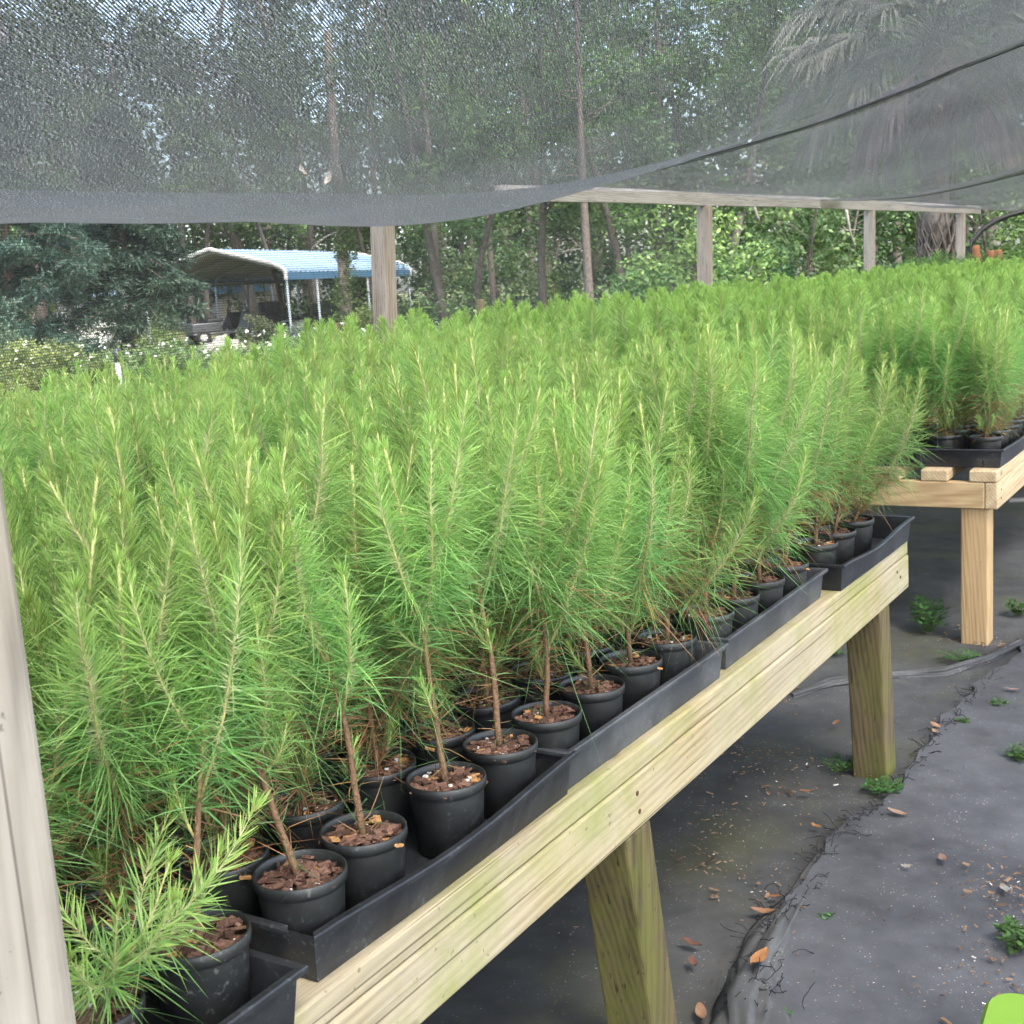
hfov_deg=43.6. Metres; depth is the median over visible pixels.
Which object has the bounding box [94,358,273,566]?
potted pine seedling
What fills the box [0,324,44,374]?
shrub
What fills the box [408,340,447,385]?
potted pine seedling
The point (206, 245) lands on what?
broadleaf tree
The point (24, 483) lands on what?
potted pine seedling
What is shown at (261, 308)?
golf cart
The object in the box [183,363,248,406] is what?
potted pine seedling
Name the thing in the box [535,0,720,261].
broadleaf tree
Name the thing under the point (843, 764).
weed
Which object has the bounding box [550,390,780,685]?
potted pine seedling
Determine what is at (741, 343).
potted pine seedling
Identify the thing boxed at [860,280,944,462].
potted pine seedling
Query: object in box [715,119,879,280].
understory tree
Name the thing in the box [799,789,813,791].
fallen leaf
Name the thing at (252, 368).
potted pine seedling
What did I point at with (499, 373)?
potted pine seedling
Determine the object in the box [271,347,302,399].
potted pine seedling
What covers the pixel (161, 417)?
potted pine seedling
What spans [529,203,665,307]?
understory tree
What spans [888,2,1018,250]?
broadleaf tree
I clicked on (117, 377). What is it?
potted pine seedling
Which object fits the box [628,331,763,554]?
potted pine seedling
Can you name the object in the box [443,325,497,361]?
potted pine seedling
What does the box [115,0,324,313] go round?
broadleaf tree
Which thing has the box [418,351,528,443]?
potted pine seedling
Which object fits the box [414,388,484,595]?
potted pine seedling
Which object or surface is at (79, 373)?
potted pine seedling
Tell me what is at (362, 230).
understory tree
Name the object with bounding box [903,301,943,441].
potted pine seedling
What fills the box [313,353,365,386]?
potted pine seedling
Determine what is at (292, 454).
potted pine seedling
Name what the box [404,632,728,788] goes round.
nursery tray
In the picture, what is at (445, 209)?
shade cloth
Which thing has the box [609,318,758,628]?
potted pine seedling
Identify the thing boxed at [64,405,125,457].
potted pine seedling
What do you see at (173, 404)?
potted pine seedling
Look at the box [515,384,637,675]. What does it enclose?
potted pine seedling
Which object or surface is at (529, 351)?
potted pine seedling
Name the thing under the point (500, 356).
potted pine seedling
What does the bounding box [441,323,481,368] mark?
potted pine seedling
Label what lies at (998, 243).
sky
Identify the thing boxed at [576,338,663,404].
potted pine seedling
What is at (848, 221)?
hanging branch
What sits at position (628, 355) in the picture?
potted pine seedling
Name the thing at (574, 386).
potted pine seedling
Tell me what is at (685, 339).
potted pine seedling
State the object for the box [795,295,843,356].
potted pine seedling
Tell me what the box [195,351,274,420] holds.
potted pine seedling
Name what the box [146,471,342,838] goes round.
potted pine seedling
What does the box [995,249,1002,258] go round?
clay pot
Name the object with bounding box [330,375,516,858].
potted pine seedling
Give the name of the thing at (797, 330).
potted pine seedling
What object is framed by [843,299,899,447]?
potted pine seedling
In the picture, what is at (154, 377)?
potted pine seedling
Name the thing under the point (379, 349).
potted pine seedling
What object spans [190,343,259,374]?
flowering shrub
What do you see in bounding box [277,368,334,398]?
potted pine seedling
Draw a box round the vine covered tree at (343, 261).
[222,0,405,335]
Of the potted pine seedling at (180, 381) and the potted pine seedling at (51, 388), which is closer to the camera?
the potted pine seedling at (51, 388)
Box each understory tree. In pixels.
[0,226,24,337]
[11,233,99,350]
[252,228,332,320]
[293,218,401,309]
[395,206,516,325]
[396,224,478,325]
[438,201,553,314]
[491,174,625,314]
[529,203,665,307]
[612,171,729,300]
[638,132,822,277]
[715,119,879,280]
[778,143,921,278]
[809,145,922,268]
[892,123,1023,260]
[950,151,1023,251]
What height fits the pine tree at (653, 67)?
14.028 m
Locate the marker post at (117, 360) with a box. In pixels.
[113,349,121,383]
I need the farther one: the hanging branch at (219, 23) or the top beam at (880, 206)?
the top beam at (880, 206)
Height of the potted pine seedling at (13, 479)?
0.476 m
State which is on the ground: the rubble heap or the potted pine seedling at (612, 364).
the rubble heap
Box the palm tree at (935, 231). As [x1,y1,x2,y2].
[758,0,1023,265]
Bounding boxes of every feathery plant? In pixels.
[893,257,940,268]
[918,248,964,265]
[952,252,985,263]
[981,253,1009,264]
[1003,249,1023,260]
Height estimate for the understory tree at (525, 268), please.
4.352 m
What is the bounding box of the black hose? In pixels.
[966,209,1023,257]
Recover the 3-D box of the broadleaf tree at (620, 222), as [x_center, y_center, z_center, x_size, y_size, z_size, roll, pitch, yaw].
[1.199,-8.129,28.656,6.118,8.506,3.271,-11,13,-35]
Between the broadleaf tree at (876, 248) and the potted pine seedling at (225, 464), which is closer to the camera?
the potted pine seedling at (225, 464)
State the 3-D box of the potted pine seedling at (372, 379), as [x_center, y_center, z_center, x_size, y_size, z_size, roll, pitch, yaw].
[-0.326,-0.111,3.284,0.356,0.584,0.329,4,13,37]
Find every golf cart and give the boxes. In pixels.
[184,281,257,343]
[222,280,289,338]
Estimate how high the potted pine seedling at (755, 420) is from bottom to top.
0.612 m
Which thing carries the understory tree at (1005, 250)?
on the ground
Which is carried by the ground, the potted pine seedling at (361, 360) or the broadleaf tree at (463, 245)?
the broadleaf tree at (463, 245)
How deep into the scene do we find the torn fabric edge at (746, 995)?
2.39 m
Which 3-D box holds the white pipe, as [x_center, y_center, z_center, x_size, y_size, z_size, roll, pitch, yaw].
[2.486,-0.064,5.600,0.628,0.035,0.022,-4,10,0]
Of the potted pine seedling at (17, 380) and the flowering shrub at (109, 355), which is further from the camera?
the flowering shrub at (109, 355)
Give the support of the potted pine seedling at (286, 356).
on the potting bench
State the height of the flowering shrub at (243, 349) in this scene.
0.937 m
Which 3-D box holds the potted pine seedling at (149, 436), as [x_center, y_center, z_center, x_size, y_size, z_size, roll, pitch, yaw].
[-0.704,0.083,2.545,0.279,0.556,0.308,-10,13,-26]
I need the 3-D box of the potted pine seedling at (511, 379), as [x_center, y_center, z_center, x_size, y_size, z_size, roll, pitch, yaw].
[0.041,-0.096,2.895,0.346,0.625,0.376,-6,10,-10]
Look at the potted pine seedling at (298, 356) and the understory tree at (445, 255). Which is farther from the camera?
the understory tree at (445, 255)
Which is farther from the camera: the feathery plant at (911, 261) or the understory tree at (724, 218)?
the understory tree at (724, 218)
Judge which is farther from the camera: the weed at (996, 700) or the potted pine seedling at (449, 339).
the potted pine seedling at (449, 339)
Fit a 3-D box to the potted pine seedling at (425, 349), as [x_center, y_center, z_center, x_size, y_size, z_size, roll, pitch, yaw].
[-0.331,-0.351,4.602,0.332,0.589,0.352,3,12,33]
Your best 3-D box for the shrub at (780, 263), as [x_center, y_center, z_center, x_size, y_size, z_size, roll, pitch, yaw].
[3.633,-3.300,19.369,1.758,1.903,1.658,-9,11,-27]
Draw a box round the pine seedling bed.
[1,255,1023,619]
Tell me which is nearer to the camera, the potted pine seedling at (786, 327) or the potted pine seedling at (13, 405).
the potted pine seedling at (13, 405)
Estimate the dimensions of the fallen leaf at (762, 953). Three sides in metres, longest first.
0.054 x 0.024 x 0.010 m
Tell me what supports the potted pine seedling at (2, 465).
on the potting bench at (448, 942)
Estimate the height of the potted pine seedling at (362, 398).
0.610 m
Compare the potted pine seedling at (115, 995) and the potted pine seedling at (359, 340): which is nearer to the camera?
the potted pine seedling at (115, 995)
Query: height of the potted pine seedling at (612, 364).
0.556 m
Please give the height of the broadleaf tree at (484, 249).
8.422 m
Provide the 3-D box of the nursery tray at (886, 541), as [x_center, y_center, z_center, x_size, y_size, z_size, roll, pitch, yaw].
[0.774,0.090,3.183,0.304,0.063,0.590,3,12,32]
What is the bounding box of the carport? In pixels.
[146,248,411,342]
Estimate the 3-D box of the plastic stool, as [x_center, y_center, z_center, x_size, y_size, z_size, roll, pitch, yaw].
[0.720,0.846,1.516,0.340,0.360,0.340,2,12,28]
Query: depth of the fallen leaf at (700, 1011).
2.28 m
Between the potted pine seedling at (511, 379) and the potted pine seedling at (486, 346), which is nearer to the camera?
the potted pine seedling at (511, 379)
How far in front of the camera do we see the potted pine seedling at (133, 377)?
4.25 m
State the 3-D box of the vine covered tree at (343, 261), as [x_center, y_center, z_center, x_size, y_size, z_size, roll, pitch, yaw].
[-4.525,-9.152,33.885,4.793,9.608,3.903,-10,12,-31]
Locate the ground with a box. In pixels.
[0,268,858,413]
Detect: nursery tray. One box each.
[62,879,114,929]
[64,928,308,1023]
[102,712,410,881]
[128,743,578,981]
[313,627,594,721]
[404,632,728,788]
[593,567,827,668]
[809,513,914,590]
[859,428,941,465]
[912,427,1023,467]
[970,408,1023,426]
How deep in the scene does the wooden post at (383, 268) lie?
6.35 m
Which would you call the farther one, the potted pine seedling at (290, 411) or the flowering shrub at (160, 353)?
the flowering shrub at (160, 353)
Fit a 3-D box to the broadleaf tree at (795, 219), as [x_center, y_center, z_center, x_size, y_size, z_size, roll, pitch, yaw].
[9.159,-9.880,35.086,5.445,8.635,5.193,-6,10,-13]
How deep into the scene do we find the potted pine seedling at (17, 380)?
4.08 m
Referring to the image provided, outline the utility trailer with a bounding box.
[265,302,330,324]
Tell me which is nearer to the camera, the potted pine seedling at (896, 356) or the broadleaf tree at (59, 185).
the potted pine seedling at (896, 356)
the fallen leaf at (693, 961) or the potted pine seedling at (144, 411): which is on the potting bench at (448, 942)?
the potted pine seedling at (144, 411)
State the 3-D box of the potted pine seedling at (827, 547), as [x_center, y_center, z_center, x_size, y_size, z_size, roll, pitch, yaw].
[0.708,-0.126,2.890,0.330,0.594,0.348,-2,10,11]
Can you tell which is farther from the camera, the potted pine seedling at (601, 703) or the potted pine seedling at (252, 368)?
the potted pine seedling at (252, 368)
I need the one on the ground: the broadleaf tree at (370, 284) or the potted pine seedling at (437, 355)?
the broadleaf tree at (370, 284)
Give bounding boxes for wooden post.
[0,471,75,1023]
[370,200,397,346]
[696,206,712,286]
[864,210,875,271]
[956,213,965,260]
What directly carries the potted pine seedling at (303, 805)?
in the nursery tray at (325, 950)
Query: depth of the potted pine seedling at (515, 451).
2.41 m
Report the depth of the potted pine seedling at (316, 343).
4.63 m
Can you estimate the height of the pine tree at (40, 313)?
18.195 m
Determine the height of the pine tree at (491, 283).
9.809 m
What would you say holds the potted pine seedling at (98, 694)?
in the nursery tray at (273, 980)
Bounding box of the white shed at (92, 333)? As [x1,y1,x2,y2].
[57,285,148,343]
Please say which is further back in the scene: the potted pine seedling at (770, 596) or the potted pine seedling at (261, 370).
the potted pine seedling at (261, 370)
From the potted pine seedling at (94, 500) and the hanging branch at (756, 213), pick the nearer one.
the potted pine seedling at (94, 500)
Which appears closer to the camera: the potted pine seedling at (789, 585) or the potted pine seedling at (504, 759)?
the potted pine seedling at (504, 759)
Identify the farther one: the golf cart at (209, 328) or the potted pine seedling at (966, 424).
the golf cart at (209, 328)
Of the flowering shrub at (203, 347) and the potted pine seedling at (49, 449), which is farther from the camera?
the flowering shrub at (203, 347)
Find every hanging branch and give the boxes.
[206,0,223,55]
[254,0,282,55]
[753,207,760,225]
[838,210,858,250]
[966,214,981,226]
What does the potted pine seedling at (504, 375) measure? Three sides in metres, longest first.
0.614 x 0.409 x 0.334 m
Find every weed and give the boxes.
[816,912,835,918]
[822,753,852,771]
[861,775,904,793]
[905,595,949,631]
[938,647,980,660]
[954,717,970,723]
[989,697,1008,705]
[992,914,1023,953]
[1001,598,1023,615]
[1001,741,1023,760]
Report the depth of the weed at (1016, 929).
2.45 m
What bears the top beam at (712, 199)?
attached to the wooden post at (704, 244)
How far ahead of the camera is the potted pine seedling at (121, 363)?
4.40 m
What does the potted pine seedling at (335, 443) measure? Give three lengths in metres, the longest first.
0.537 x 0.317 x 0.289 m
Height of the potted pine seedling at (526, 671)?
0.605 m
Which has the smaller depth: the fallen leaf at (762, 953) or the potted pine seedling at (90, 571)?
the potted pine seedling at (90, 571)
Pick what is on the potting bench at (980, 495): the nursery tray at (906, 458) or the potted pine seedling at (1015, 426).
the nursery tray at (906, 458)
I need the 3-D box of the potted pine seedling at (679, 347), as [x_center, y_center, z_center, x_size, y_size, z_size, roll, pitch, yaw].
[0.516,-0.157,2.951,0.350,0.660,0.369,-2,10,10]
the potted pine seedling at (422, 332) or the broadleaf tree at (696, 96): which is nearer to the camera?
the potted pine seedling at (422, 332)
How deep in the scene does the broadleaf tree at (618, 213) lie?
41.67 m
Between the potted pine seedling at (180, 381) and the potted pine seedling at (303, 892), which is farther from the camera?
the potted pine seedling at (180, 381)
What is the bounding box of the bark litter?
[543,562,1023,1023]
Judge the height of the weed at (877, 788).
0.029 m
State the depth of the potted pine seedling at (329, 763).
1.78 m
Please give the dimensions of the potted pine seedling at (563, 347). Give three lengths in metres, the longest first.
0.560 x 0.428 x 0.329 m
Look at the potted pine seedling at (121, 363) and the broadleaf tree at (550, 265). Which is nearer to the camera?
the potted pine seedling at (121, 363)
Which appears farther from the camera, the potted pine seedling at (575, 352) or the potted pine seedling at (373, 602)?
the potted pine seedling at (575, 352)
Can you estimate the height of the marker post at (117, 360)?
0.881 m
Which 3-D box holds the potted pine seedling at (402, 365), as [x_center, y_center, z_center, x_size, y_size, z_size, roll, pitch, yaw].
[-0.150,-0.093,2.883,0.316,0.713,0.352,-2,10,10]
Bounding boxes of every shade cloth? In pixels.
[0,0,1023,226]
[579,39,1023,200]
[826,168,1023,211]
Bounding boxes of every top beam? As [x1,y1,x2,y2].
[496,185,703,205]
[704,193,869,209]
[869,201,961,213]
[959,205,980,213]
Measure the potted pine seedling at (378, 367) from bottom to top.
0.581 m
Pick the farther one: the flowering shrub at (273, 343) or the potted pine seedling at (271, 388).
the flowering shrub at (273, 343)
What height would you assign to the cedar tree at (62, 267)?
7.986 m
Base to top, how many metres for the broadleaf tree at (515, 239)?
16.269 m
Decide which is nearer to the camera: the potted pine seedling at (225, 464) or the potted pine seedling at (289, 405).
the potted pine seedling at (225, 464)
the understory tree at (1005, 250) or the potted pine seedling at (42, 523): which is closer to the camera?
the potted pine seedling at (42, 523)
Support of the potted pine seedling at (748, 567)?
in the nursery tray at (744, 639)
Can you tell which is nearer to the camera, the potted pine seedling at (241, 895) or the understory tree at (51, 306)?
the potted pine seedling at (241, 895)
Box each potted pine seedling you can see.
[0,368,81,508]
[0,375,77,514]
[0,383,12,415]
[0,393,20,436]
[0,427,108,511]
[0,443,33,512]
[2,389,35,432]
[2,423,136,599]
[2,455,136,855]
[2,459,85,764]
[3,391,25,438]
[4,422,34,451]
[6,454,70,686]
[6,476,52,542]
[7,429,77,691]
[9,372,66,410]
[9,408,37,459]
[12,487,194,929]
[17,358,130,459]
[17,478,246,892]
[18,366,84,418]
[19,397,90,469]
[20,359,102,420]
[27,364,121,412]
[27,600,154,971]
[28,409,161,516]
[30,488,257,1000]
[31,377,121,411]
[31,427,357,917]
[32,407,244,545]
[32,509,98,603]
[34,391,46,413]
[43,367,134,436]
[50,363,243,837]
[57,390,139,422]
[57,787,273,1023]
[60,366,146,417]
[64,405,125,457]
[73,392,195,515]
[86,377,191,444]
[93,404,165,457]
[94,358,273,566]
[101,505,329,1023]
[103,404,166,455]
[107,373,235,445]
[111,373,174,398]
[114,458,189,760]
[115,351,171,404]
[121,418,157,485]
[128,377,210,415]
[130,351,218,398]
[137,478,347,935]
[139,367,197,420]
[140,345,238,406]
[140,359,438,855]
[140,372,235,431]
[141,384,244,479]
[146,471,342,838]
[156,354,207,393]
[162,453,257,770]
[174,388,269,431]
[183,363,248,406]
[188,400,272,461]
[191,432,360,792]
[192,347,279,400]
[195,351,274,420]
[205,341,278,413]
[208,353,286,397]
[214,372,351,467]
[216,434,430,911]
[225,379,337,466]
[226,381,282,427]
[228,342,401,665]
[236,432,320,696]
[249,350,323,395]
[250,369,323,441]
[257,393,382,707]
[262,364,337,456]
[263,371,280,406]
[267,424,345,738]
[268,345,300,386]
[269,378,400,669]
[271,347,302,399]
[273,394,320,446]
[276,364,355,425]
[277,340,364,388]
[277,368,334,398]
[278,360,326,394]
[282,367,339,408]
[282,401,464,756]
[290,427,533,833]
[292,326,358,375]
[298,319,404,412]
[312,319,381,367]
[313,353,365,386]
[318,357,438,414]
[319,342,427,438]
[322,332,390,391]
[326,340,376,366]
[327,329,371,362]
[327,392,516,719]
[330,323,546,732]
[330,349,437,384]
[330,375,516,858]
[334,367,451,487]
[337,372,435,437]
[342,445,500,768]
[345,377,437,451]
[349,347,451,413]
[350,432,423,702]
[359,364,403,402]
[360,340,402,373]
[375,320,465,394]
[375,379,508,655]
[377,321,449,370]
[379,325,439,371]
[382,331,441,366]
[386,312,496,438]
[388,337,434,395]
[389,361,567,699]
[399,335,444,362]
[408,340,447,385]
[409,367,620,818]
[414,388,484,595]
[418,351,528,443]
[431,358,507,398]
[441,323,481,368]
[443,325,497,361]
[446,331,499,421]
[448,349,554,467]
[453,327,491,350]
[454,334,500,366]
[465,427,543,672]
[469,373,622,705]
[471,329,559,431]
[471,395,549,649]
[472,376,653,759]
[476,343,534,394]
[479,320,525,392]
[481,329,519,361]
[489,317,545,386]
[489,345,502,388]
[509,336,567,383]
[515,347,616,445]
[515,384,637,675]
[516,321,552,363]
[519,400,662,741]
[522,328,580,389]
[524,336,600,388]
[524,376,637,645]
[526,314,612,369]
[539,347,655,623]
[541,344,559,398]
[542,346,610,398]
[543,389,730,711]
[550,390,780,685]
[554,342,635,414]
[554,344,656,611]
[560,347,645,562]
[566,332,614,386]
[570,347,625,387]
[576,337,710,650]
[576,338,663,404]
[577,342,639,384]
[593,323,693,578]
[596,335,619,383]
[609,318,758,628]
[619,337,861,632]
[619,343,637,373]
[621,377,739,627]
[622,330,734,393]
[626,312,774,641]
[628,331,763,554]
[667,303,789,559]
[669,330,805,586]
[683,347,765,588]
[698,309,833,614]
[718,310,827,515]
[726,342,781,518]
[729,308,876,596]
[731,355,848,556]
[732,329,761,357]
[764,299,807,425]
[777,321,888,566]
[780,326,896,564]
[781,325,867,525]
[783,311,825,358]
[783,333,867,537]
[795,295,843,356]
[807,309,850,384]
[808,352,947,557]
[825,286,899,447]
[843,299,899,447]
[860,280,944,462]
[868,317,932,444]
[895,275,985,448]
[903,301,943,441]
[916,302,981,448]
[938,298,984,433]
[948,320,984,448]
[949,293,1023,448]
[951,303,1023,465]
[964,301,1023,444]
[989,306,1023,439]
[995,316,1023,425]
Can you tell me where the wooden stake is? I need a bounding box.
[476,299,485,314]
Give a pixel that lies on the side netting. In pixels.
(523, 265)
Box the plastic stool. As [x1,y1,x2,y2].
[980,993,1023,1023]
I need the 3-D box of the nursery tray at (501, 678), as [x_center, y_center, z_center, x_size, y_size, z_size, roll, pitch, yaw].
[-0.113,0.301,2.336,0.300,0.063,0.590,3,12,32]
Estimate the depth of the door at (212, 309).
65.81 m
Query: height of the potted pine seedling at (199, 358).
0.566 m
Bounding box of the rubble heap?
[197,334,248,359]
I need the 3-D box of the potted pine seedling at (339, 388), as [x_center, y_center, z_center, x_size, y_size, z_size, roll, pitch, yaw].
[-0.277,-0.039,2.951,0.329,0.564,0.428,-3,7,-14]
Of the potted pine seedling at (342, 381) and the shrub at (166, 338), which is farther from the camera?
the shrub at (166, 338)
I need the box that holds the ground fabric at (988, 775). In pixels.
[771,643,1023,1023]
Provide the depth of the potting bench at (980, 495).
4.33 m
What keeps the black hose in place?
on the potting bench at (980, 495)
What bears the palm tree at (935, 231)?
on the ground
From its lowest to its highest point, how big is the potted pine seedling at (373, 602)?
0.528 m
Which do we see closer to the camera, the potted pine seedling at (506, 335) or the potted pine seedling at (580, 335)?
the potted pine seedling at (506, 335)
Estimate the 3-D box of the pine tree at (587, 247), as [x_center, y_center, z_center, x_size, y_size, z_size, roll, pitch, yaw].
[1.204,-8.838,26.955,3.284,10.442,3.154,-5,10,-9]
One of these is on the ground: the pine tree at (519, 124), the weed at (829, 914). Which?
the pine tree at (519, 124)
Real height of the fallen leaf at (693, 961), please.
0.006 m
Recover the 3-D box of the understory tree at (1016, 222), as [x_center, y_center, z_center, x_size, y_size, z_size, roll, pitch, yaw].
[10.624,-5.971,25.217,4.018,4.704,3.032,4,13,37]
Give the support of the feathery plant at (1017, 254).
on the potting bench at (980, 495)
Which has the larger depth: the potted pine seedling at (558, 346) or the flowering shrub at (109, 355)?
the flowering shrub at (109, 355)
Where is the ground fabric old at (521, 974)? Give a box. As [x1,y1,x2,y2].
[421,414,1023,1023]
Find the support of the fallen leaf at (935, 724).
on the ground fabric at (988, 775)
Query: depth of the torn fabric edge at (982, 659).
4.08 m
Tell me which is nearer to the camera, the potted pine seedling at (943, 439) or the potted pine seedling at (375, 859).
the potted pine seedling at (375, 859)
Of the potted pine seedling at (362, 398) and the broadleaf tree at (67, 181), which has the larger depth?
the broadleaf tree at (67, 181)
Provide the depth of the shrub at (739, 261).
16.96 m
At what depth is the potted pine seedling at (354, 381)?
3.29 m
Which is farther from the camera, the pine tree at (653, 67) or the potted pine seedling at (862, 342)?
the pine tree at (653, 67)
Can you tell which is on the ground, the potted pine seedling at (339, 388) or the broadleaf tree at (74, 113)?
the broadleaf tree at (74, 113)
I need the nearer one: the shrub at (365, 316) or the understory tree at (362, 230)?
the shrub at (365, 316)
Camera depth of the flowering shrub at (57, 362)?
19.54 m
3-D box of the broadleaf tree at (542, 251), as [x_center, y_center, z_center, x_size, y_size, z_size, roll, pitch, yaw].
[0.917,-8.479,29.634,4.809,8.881,3.373,-5,10,-4]
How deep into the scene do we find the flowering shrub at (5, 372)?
18.98 m
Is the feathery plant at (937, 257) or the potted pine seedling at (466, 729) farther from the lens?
the feathery plant at (937, 257)
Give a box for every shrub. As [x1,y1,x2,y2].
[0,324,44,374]
[0,337,76,388]
[0,339,54,392]
[0,351,36,403]
[15,340,110,397]
[42,336,142,393]
[83,344,161,385]
[98,344,185,387]
[127,338,209,384]
[133,325,185,355]
[159,337,225,378]
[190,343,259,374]
[201,330,291,371]
[235,314,278,345]
[257,333,298,358]
[275,322,342,356]
[283,320,313,347]
[337,303,407,331]
[592,204,794,305]
[691,229,812,287]
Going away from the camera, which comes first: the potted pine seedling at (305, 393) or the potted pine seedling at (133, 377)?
the potted pine seedling at (305, 393)
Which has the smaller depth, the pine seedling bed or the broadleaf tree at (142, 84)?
the pine seedling bed
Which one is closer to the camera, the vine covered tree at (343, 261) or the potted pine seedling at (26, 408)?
the potted pine seedling at (26, 408)
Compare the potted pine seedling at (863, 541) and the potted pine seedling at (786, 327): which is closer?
the potted pine seedling at (863, 541)
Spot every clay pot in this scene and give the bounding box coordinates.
[971,245,980,262]
[986,250,994,259]
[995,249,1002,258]
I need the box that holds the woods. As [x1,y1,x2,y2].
[0,0,1022,327]
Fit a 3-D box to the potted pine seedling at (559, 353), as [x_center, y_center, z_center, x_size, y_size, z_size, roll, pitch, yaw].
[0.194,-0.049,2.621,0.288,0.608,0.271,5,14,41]
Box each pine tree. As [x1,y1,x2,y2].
[0,0,103,356]
[210,0,310,300]
[311,0,421,251]
[353,0,500,331]
[432,0,533,311]
[479,1,573,312]
[499,0,653,299]
[597,0,727,255]
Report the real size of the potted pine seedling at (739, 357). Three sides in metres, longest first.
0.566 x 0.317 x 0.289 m
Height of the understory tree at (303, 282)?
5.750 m
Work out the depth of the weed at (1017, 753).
3.34 m
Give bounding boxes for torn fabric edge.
[709,798,884,1023]
[788,639,1023,697]
[884,668,1003,791]
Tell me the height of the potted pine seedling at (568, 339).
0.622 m
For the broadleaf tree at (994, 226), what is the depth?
33.53 m
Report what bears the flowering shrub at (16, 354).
on the ground
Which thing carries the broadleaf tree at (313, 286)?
on the ground
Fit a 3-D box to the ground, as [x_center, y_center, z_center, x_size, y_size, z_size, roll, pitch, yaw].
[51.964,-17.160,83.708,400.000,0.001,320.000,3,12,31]
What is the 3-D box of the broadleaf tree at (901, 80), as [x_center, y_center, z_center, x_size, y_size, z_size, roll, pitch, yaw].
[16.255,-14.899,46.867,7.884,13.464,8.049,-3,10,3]
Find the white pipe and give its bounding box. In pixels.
[1008,497,1023,502]
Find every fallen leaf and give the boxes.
[681,937,701,944]
[688,955,697,965]
[695,1002,706,1019]
[750,907,774,912]
[750,947,767,963]
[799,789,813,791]
[887,808,907,814]
[901,864,912,867]
[931,722,940,726]
[938,853,946,860]
[1000,884,1009,891]
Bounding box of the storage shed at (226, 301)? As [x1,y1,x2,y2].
[150,278,285,329]
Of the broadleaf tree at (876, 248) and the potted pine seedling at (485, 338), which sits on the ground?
the broadleaf tree at (876, 248)
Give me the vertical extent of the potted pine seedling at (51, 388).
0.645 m
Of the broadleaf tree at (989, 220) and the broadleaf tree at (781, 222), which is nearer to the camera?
the broadleaf tree at (989, 220)
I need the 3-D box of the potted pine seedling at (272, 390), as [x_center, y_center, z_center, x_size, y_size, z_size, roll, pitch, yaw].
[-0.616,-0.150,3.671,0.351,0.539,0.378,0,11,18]
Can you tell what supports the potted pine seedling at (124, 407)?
on the potting bench at (448, 942)
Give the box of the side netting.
[0,183,696,414]
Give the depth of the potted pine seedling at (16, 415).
3.16 m
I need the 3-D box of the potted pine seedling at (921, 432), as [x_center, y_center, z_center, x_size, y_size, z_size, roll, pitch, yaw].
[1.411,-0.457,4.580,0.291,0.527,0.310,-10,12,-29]
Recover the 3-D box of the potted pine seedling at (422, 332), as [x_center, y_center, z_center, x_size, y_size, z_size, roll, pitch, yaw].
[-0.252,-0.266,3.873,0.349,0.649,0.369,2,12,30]
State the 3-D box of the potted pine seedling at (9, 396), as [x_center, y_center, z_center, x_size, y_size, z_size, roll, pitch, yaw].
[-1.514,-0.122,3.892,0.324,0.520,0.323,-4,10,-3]
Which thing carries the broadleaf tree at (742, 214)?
on the ground
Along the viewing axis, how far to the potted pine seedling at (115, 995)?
1.20 m
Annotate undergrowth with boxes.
[21,244,1023,344]
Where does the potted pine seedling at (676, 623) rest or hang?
in the nursery tray at (744, 639)
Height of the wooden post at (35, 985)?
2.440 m
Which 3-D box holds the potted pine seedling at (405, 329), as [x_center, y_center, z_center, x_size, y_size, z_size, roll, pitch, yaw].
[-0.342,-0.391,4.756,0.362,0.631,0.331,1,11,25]
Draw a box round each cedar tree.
[0,43,112,365]
[41,104,210,357]
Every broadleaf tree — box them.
[0,0,79,337]
[0,100,87,342]
[7,16,163,260]
[9,89,142,332]
[26,0,235,331]
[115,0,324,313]
[143,74,247,318]
[171,129,308,305]
[220,11,376,303]
[245,14,411,306]
[278,118,397,304]
[308,0,504,320]
[345,0,524,311]
[352,89,465,314]
[369,37,520,320]
[409,11,612,325]
[437,0,595,304]
[441,0,680,294]
[441,4,657,312]
[442,2,616,301]
[502,0,700,303]
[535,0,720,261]
[568,44,688,289]
[587,0,759,282]
[611,0,803,253]
[665,0,827,275]
[708,0,892,275]
[741,0,913,263]
[743,28,841,259]
[755,0,982,270]
[824,0,985,265]
[872,1,993,218]
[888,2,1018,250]
[955,93,1023,243]
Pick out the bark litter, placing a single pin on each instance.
(944, 1019)
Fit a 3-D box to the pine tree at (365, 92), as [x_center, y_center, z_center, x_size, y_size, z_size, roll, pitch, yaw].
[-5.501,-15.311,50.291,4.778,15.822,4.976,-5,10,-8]
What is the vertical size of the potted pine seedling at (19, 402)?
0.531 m
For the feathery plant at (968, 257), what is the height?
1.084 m
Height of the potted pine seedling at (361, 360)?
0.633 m
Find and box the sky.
[1,0,1022,317]
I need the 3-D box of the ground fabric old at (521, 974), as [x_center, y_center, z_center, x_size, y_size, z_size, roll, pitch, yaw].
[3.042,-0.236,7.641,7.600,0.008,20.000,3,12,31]
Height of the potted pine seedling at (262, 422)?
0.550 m
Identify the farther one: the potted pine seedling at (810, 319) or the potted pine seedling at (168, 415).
the potted pine seedling at (810, 319)
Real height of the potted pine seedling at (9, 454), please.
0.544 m
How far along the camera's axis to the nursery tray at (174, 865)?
1.85 m
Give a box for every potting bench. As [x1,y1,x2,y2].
[294,542,907,1023]
[780,372,1023,645]

